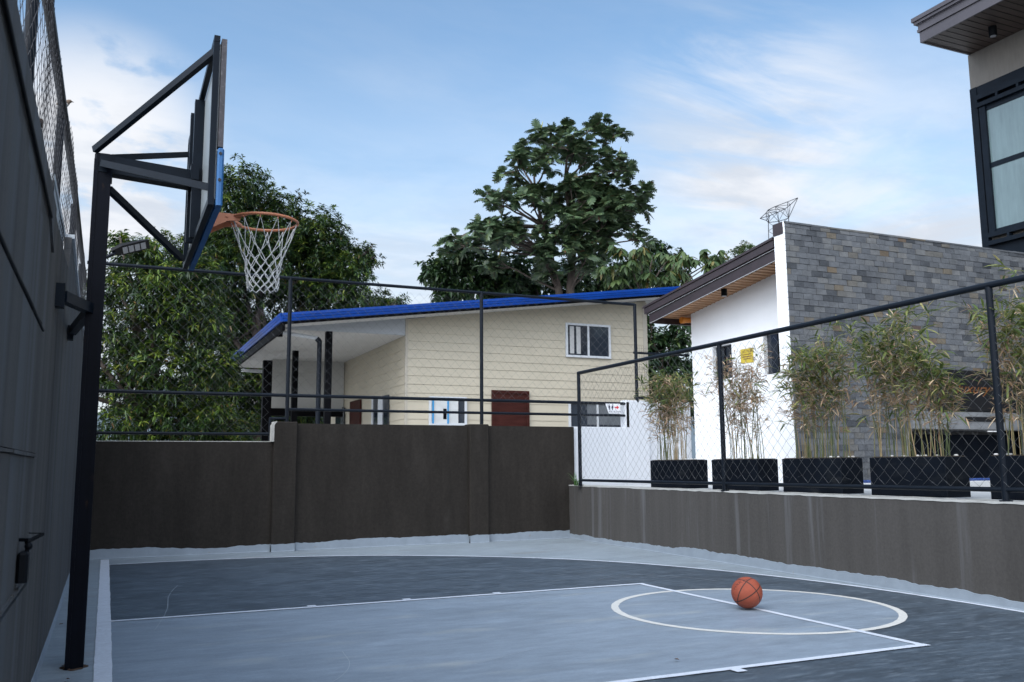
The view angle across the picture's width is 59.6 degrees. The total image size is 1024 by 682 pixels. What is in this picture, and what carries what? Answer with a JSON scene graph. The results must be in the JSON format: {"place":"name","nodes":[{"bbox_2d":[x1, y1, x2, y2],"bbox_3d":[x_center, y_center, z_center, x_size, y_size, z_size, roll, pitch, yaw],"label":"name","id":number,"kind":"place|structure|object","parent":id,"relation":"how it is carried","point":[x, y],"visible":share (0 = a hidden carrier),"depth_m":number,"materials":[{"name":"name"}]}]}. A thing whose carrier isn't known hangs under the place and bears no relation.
{"place":"outdoors","nodes":[
{"label":"outdoors","id":0,"kind":"place"},
{"bbox_2d":[96,402,695,458],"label":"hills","id":1,"kind":"structure","parent":0,"point":[692,443],"depth_m":229.37,"materials":[{"name":"green plant"}]},
{"bbox_2d":[232,286,679,440],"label":"cream house","id":2,"kind":"structure","parent":0,"point":[468,387],"depth_m":18.75,"materials":[{"name":"beige wood"}]},
{"bbox_2d":[335,407,344,423],"bbox_3d":[-4.292,2.704,22.212,0.053,2.080,0.910,3,-9,-24],"label":"side window","id":3,"kind":"structure","parent":2,"relation":"in","point":[338,420],"depth_m":22.05,"materials":[{"name":"grey glass"}]},
{"bbox_2d":[349,399,361,423],"bbox_3d":[-3.665,2.470,20.846,0.043,2.160,0.950,3,-9,-24],"label":"side door","id":4,"kind":"structure","parent":2,"relation":"in","point":[354,417],"depth_m":20.83,"materials":[{"name":"brown wood"}]},
{"bbox_2d":[371,395,389,424],"bbox_3d":[-2.805,2.219,18.936,0.053,2.120,1.210,3,-9,-24],"label":"side window","id":5,"kind":"structure","parent":2,"relation":"in","point":[376,404],"depth_m":18.94,"materials":[{"name":"white glass"}]},
{"bbox_2d":[429,396,466,424],"bbox_3d":[-1.278,1.397,17.857,0.800,0.570,0.047,3,-9,-24],"label":"window","id":6,"kind":"structure","parent":2,"relation":"in","point":[434,418],"depth_m":17.84,"materials":[{"name":"white glass"}]},
{"bbox_2d":[491,390,529,425],"bbox_3d":[-0.023,2.095,18.326,0.840,2.160,0.048,3,-9,-24],"label":"door","id":7,"kind":"structure","parent":2,"relation":"in","point":[496,420],"depth_m":18.40,"materials":[{"name":"brown wood"}]},
{"bbox_2d":[565,322,610,358],"bbox_3d":[1.655,-0.002,19.387,1.105,0.740,0.043,3,-9,-24],"label":"window","id":8,"kind":"structure","parent":2,"relation":"in","point":[582,331],"depth_m":19.38,"materials":[{"name":"white glass"}]},
{"bbox_2d":[568,404,620,426],"bbox_3d":[1.844,1.875,19.207,1.400,1.110,0.043,3,-9,-24],"label":"window","id":9,"kind":"structure","parent":2,"relation":"in","point":[572,408],"depth_m":19.19,"materials":[{"name":"grey glass"}]},
{"bbox_2d":[37,538,925,681],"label":"court floor","id":10,"kind":"structure","parent":0,"point":[563,548],"depth_m":11.19,"materials":[{"name":"grey concrete"}]},
{"bbox_2d":[0,0,83,681],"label":"wall","id":11,"kind":"structure","parent":10,"relation":"on","point":[41,356],"depth_m":3.56,"materials":[{"name":"grey concrete"}]},
{"bbox_2d":[15,532,44,583],"bbox_3d":[-1.872,0.834,3.450,0.063,0.180,0.161,0,-8,-5],"label":"wall spotlight","id":12,"kind":"object","parent":11,"relation":"attached to","point":[22,566],"depth_m":3.38,"materials":[{"name":"black plastic"}]},
{"bbox_2d":[17,0,86,299],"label":"chain fence","id":13,"kind":"object","parent":11,"relation":"on","point":[61,125],"visible":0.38,"depth_m":4.92,"materials":[{"name":"metal"}]},
{"bbox_2d":[50,173,64,242],"bbox_3d":[-2.945,-0.621,5.646,0.144,0.500,1.390,3,-9,-24],"label":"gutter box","id":14,"kind":"object","parent":11,"relation":"attached to","point":[57,201],"visible":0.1,"depth_m":5.54,"materials":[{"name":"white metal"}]},
{"bbox_2d":[93,559,111,681],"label":"baseline","id":15,"kind":"object","parent":10,"relation":"on","point":[102,666],"visible":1,"depth_m":6.21,"materials":[{"name":"white paint"}]},
{"bbox_2d":[55,35,298,670],"bbox_3d":[-2.127,0.174,5.715,1.392,3.540,2.171,3,-9,-24],"label":"basketball hoop","id":16,"kind":"object","parent":10,"relation":"on","point":[199,179],"visible":1,"depth_m":5.36,"materials":[{"name":"metal"}]},
{"bbox_2d":[90,421,574,559],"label":"wall","id":17,"kind":"structure","parent":10,"relation":"on","point":[291,486],"depth_m":12.54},
{"bbox_2d":[87,261,638,440],"bbox_3d":[-1.719,0.317,13.224,8.378,2.344,0.061,3,-9,-24],"label":"chain fence","id":18,"kind":"object","parent":17,"relation":"on","point":[287,395],"visible":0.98,"depth_m":12.95,"materials":[{"name":"metal"}]},
{"bbox_2d":[606,404,620,413],"bbox_3d":[1.650,1.103,14.590,0.285,0.165,0.008,3,-9,-24],"label":"restroom sign","id":19,"kind":"object","parent":18,"relation":"attached to","point":[613,406],"visible":0.88,"depth_m":14.59,"materials":[{"name":"white plastic"}]},
{"bbox_2d":[111,584,913,681],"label":"key area","id":20,"kind":"object","parent":10,"relation":"on","point":[453,639],"visible":1,"depth_m":5.82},
{"bbox_2d":[111,583,928,681],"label":"key line","id":21,"kind":"object","parent":20,"relation":"on","point":[761,664],"visible":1,"depth_m":5.40,"materials":[{"name":"white paint"}]},
{"bbox_2d":[731,577,762,607],"bbox_3d":[1.846,1.977,7.027,0.240,0.240,0.240,3,-9,-24],"label":"basketball","id":22,"kind":"object","parent":20,"relation":"on","point":[746,592],"visible":1,"depth_m":6.95,"materials":[{"name":"rubber"}]},
{"bbox_2d":[611,589,907,634],"bbox_3d":[1.909,2.110,7.067,2.237,0.001,2.237,3,-9,-24],"label":"free throw circle","id":23,"kind":"object","parent":20,"relation":"on","point":[903,616],"visible":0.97,"depth_m":6.58,"materials":[{"name":"white paint"}]},
{"bbox_2d":[642,584,927,645],"bbox_3d":[1.903,2.108,7.064,0.059,0.001,3.326,3,-9,-24],"label":"free throw line","id":24,"kind":"object","parent":20,"relation":"on","point":[894,638],"visible":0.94,"depth_m":6.56,"materials":[{"name":"white paint"}]},
{"bbox_2d":[109,556,1023,681],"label":"three point area","id":25,"kind":"object","parent":10,"relation":"on","point":[967,642],"visible":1,"depth_m":8.10,"materials":[{"name":"concrete"}]},
{"bbox_2d":[155,569,707,680],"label":"court scratch","id":26,"kind":"object","parent":25,"relation":"on","point":[346,656],"visible":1,"depth_m":5.65},
{"bbox_2d":[109,555,1023,611],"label":"three point line","id":27,"kind":"object","parent":25,"relation":"on","point":[645,563],"visible":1,"depth_m":9.86,"materials":[{"name":"white paint"}]},
{"bbox_2d":[681,589,898,628],"bbox_3d":[2.403,2.139,7.287,1.098,0.001,2.196,3,-9,-24],"label":"free throw area","id":28,"kind":"object","parent":25,"relation":"on","point":[848,612],"visible":0.92,"depth_m":7.07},
{"bbox_2d":[569,484,1023,610],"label":"retaining wall","id":29,"kind":"structure","parent":10,"relation":"on","point":[967,550],"depth_m":8.73,"materials":[{"name":"concrete"}]},
{"bbox_2d":[571,472,583,485],"bbox_3d":[0.998,2.094,13.686,0.354,0.232,0.332,-2,-8,9],"label":"weed","id":30,"kind":"object","parent":29,"relation":"on","point":[576,481],"visible":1,"depth_m":13.63,"materials":[{"name":"green plant"}]},
{"bbox_2d":[577,274,1023,501],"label":"chain fence","id":31,"kind":"object","parent":29,"relation":"on","point":[1005,489],"visible":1,"depth_m":8.79,"materials":[{"name":"metal"}]},
{"bbox_2d":[18,0,996,431],"label":"sky","id":32,"kind":"structure","parent":0,"point":[391,114],"materials":[{"name":"blue"}]},
{"bbox_2d":[609,484,1023,500],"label":"terrace","id":33,"kind":"structure","parent":0,"point":[980,495],"depth_m":9.71,"materials":[{"name":"grey concrete"}]},
{"bbox_2d":[650,458,707,488],"bbox_3d":[2.226,1.767,11.965,0.304,0.386,0.900,3,-9,-24],"label":"planter","id":34,"kind":"object","parent":33,"relation":"on","point":[686,470],"visible":0.81,"depth_m":11.69,"materials":[{"name":"plastic"}]},
{"bbox_2d":[633,362,704,459],"bbox_3d":[2.141,0.959,12.137,1.011,1.311,1.029,-4,-9,25],"label":"bamboo plant","id":35,"kind":"object","parent":34,"relation":"in","point":[663,405],"visible":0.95,"depth_m":12.06,"materials":[{"name":"green plant"}]},
{"bbox_2d":[712,457,778,490],"bbox_3d":[2.785,1.592,10.732,0.304,0.386,0.870,3,-9,-24],"label":"planter","id":36,"kind":"object","parent":33,"relation":"on","point":[743,477],"visible":0.87,"depth_m":10.44,"materials":[{"name":"plastic"}]},
{"bbox_2d":[699,342,773,458],"bbox_3d":[2.724,0.721,10.803,0.802,1.408,1.448,-1,-8,3],"label":"bamboo plant","id":37,"kind":"object","parent":36,"relation":"in","point":[739,404],"visible":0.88,"depth_m":10.74,"materials":[{"name":"green plant"}]},
{"bbox_2d":[642,237,987,482],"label":"white building","id":38,"kind":"structure","parent":33,"relation":"on","point":[736,296],"depth_m":14.18,"materials":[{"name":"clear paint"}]},
{"bbox_2d":[716,345,732,377],"bbox_3d":[3.505,0.350,14.628,0.045,0.546,0.496,3,-9,-24],"label":"window","id":39,"kind":"structure","parent":38,"relation":"in","point":[726,351],"depth_m":14.62,"materials":[{"name":"grey glass"}]},
{"bbox_2d":[740,348,753,362],"bbox_3d":[3.686,0.233,14.032,0.008,0.235,0.305,3,-9,-24],"label":"warning sign","id":40,"kind":"object","parent":38,"relation":"attached to","point":[745,352],"visible":0.87,"depth_m":14.03,"materials":[{"name":"yellow metal"}]},
{"bbox_2d":[767,333,779,373],"bbox_3d":[4.031,0.181,13.468,0.045,0.616,0.526,3,-9,-24],"label":"window","id":41,"kind":"structure","parent":38,"relation":"in","point":[773,337],"depth_m":13.58,"materials":[{"name":"grey glass"}]},
{"bbox_2d":[782,456,863,493],"bbox_3d":[3.312,1.428,9.571,0.304,0.386,0.880,3,-9,-24],"label":"planter","id":42,"kind":"object","parent":33,"relation":"on","point":[824,466],"visible":0.84,"depth_m":9.33,"materials":[{"name":"plastic"}]},
{"bbox_2d":[769,315,867,457],"bbox_3d":[3.311,0.495,9.684,0.956,1.539,1.500,-1,-8,2],"label":"bamboo plant","id":43,"kind":"object","parent":42,"relation":"in","point":[817,369],"visible":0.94,"depth_m":9.58,"materials":[{"name":"green plant"}]},
{"bbox_2d":[772,221,1023,479],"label":"stone wall","id":44,"kind":"structure","parent":33,"relation":"on","point":[823,272],"depth_m":12.97,"materials":[{"name":"stone"}]},
{"bbox_2d":[926,368,1023,411],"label":"window","id":45,"kind":"structure","parent":44,"relation":"attached to","point":[977,403],"depth_m":13.47,"materials":[{"name":"black glass"}]},
{"bbox_2d":[869,454,970,497],"bbox_3d":[3.828,1.266,8.433,0.304,0.386,0.880,3,-9,-24],"label":"planter","id":46,"kind":"object","parent":33,"relation":"on","point":[944,468],"visible":0.95,"depth_m":8.22,"materials":[{"name":"plastic"}]},
{"bbox_2d":[837,300,985,456],"bbox_3d":[3.810,0.330,8.618,1.040,1.567,1.508,3,-9,-24],"label":"bamboo plant","id":47,"kind":"object","parent":46,"relation":"in","point":[904,397],"visible":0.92,"depth_m":8.57,"materials":[{"name":"green plant"}]},
{"bbox_2d":[863,478,989,485],"bbox_3d":[7.616,2.050,13.124,7.400,0.099,0.250,3,-9,-24],"label":"pool edge","id":48,"kind":"object","parent":33,"relation":"on","point":[976,481],"visible":0.15,"depth_m":12.52,"materials":[{"name":"white tile"}]},
{"bbox_2d":[911,0,1023,454],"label":"grey building","id":49,"kind":"structure","parent":33,"relation":"on","point":[986,37],"depth_m":17.87,"materials":[{"name":"concrete"}]},
{"bbox_2d":[974,75,1023,245],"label":"window","id":50,"kind":"structure","parent":49,"relation":"in","point":[1001,115],"depth_m":17.83,"materials":[{"name":"metal"}]},
{"bbox_2d":[988,453,1023,499],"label":"planter","id":51,"kind":"object","parent":33,"relation":"on","point":[1016,470],"visible":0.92,"depth_m":7.41,"materials":[{"name":"plastic"}]},
{"bbox_2d":[944,255,1023,454],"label":"bamboo plant","id":52,"kind":"object","parent":51,"relation":"in","point":[1015,354],"visible":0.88,"depth_m":7.52,"materials":[{"name":"green plant"}]},
{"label":"back ground","id":53,"kind":"structure","parent":0,"visible":0},
{"bbox_2d":[107,239,149,257],"bbox_3d":[-5.295,0.475,12.005,0.649,3.809,0.204,3,-9,-24],"label":"street lamp","id":54,"kind":"object","parent":53,"relation":"on","point":[130,247],"visible":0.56,"depth_m":12.25,"materials":[{"name":"black plastic"}]},
{"bbox_2d":[82,229,260,440],"bbox_3d":[-7.306,0.450,17.627,4.864,5.570,2.699,2,-8,-17],"label":"mango tree","id":55,"kind":"object","parent":53,"relation":"on","point":[116,289],"visible":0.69,"depth_m":17.41,"materials":[{"name":"green plant"}]},
{"bbox_2d":[150,153,410,440],"bbox_3d":[-6.639,-0.407,25.774,7.960,9.525,4.724,3,-9,-24],"label":"mango tree","id":56,"kind":"object","parent":53,"relation":"on","point":[311,252],"visible":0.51,"depth_m":25.20,"materials":[{"name":"green plant"}]},
{"bbox_2d":[432,112,658,294],"bbox_3d":[1.609,-1.611,30.686,8.264,13.079,4.390,3,-9,-24],"label":"breadfruit tree","id":57,"kind":"object","parent":53,"relation":"on","point":[601,210],"visible":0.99,"depth_m":30.55,"materials":[{"name":"green plant"}]},
{"bbox_2d":[413,234,694,302],"bbox_3d":[1.631,0.491,33.852,11.456,9.810,3.551,3,-9,-24],"label":"bushy tree","id":58,"kind":"object","parent":53,"relation":"on","point":[458,272],"visible":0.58,"depth_m":32.51,"materials":[{"name":"green plant"}]},
{"bbox_2d":[574,400,691,484],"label":"white wall","id":59,"kind":"structure","parent":53,"relation":"on","point":[629,444],"depth_m":14.63,"materials":[{"name":"white paint"}]},
{"bbox_2d":[633,347,690,399],"bbox_3d":[2.564,0.552,15.269,1.120,0.900,0.040,3,-9,-24],"label":"fence","id":60,"kind":"object","parent":59,"relation":"on","point":[652,353],"visible":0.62,"depth_m":15.18,"materials":[{"name":"metal"}]},
{"bbox_2d":[597,245,727,319],"bbox_3d":[4.794,0.750,27.364,4.788,7.447,1.829,3,-9,-24],"label":"drooping tree","id":61,"kind":"object","parent":53,"relation":"on","point":[674,276],"visible":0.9,"depth_m":27.35,"materials":[{"name":"green plant"}]},
{"bbox_2d":[647,315,694,429],"bbox_3d":[4.130,1.537,25.020,2.961,5.258,2.115,3,-9,-24],"label":"bushy tree","id":62,"kind":"object","parent":53,"relation":"on","point":[677,338],"visible":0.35,"depth_m":24.86,"materials":[{"name":"green plant"}]},
{"bbox_2d":[724,240,754,262],"bbox_3d":[7.971,0.620,29.907,2.428,8.360,1.626,3,-9,-24],"label":"feathery tree","id":63,"kind":"object","parent":53,"relation":"on","point":[741,249],"visible":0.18,"depth_m":30.25,"materials":[{"name":"green plant"}]},
{"bbox_2d":[760,198,797,238],"bbox_3d":[5.814,0.031,19.097,1.001,6.457,0.416,3,-9,-24],"label":"wire sculpture","id":64,"kind":"object","parent":53,"relation":"on","point":[775,212],"visible":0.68,"depth_m":19.46,"materials":[{"name":"silver metal"}]}
]}

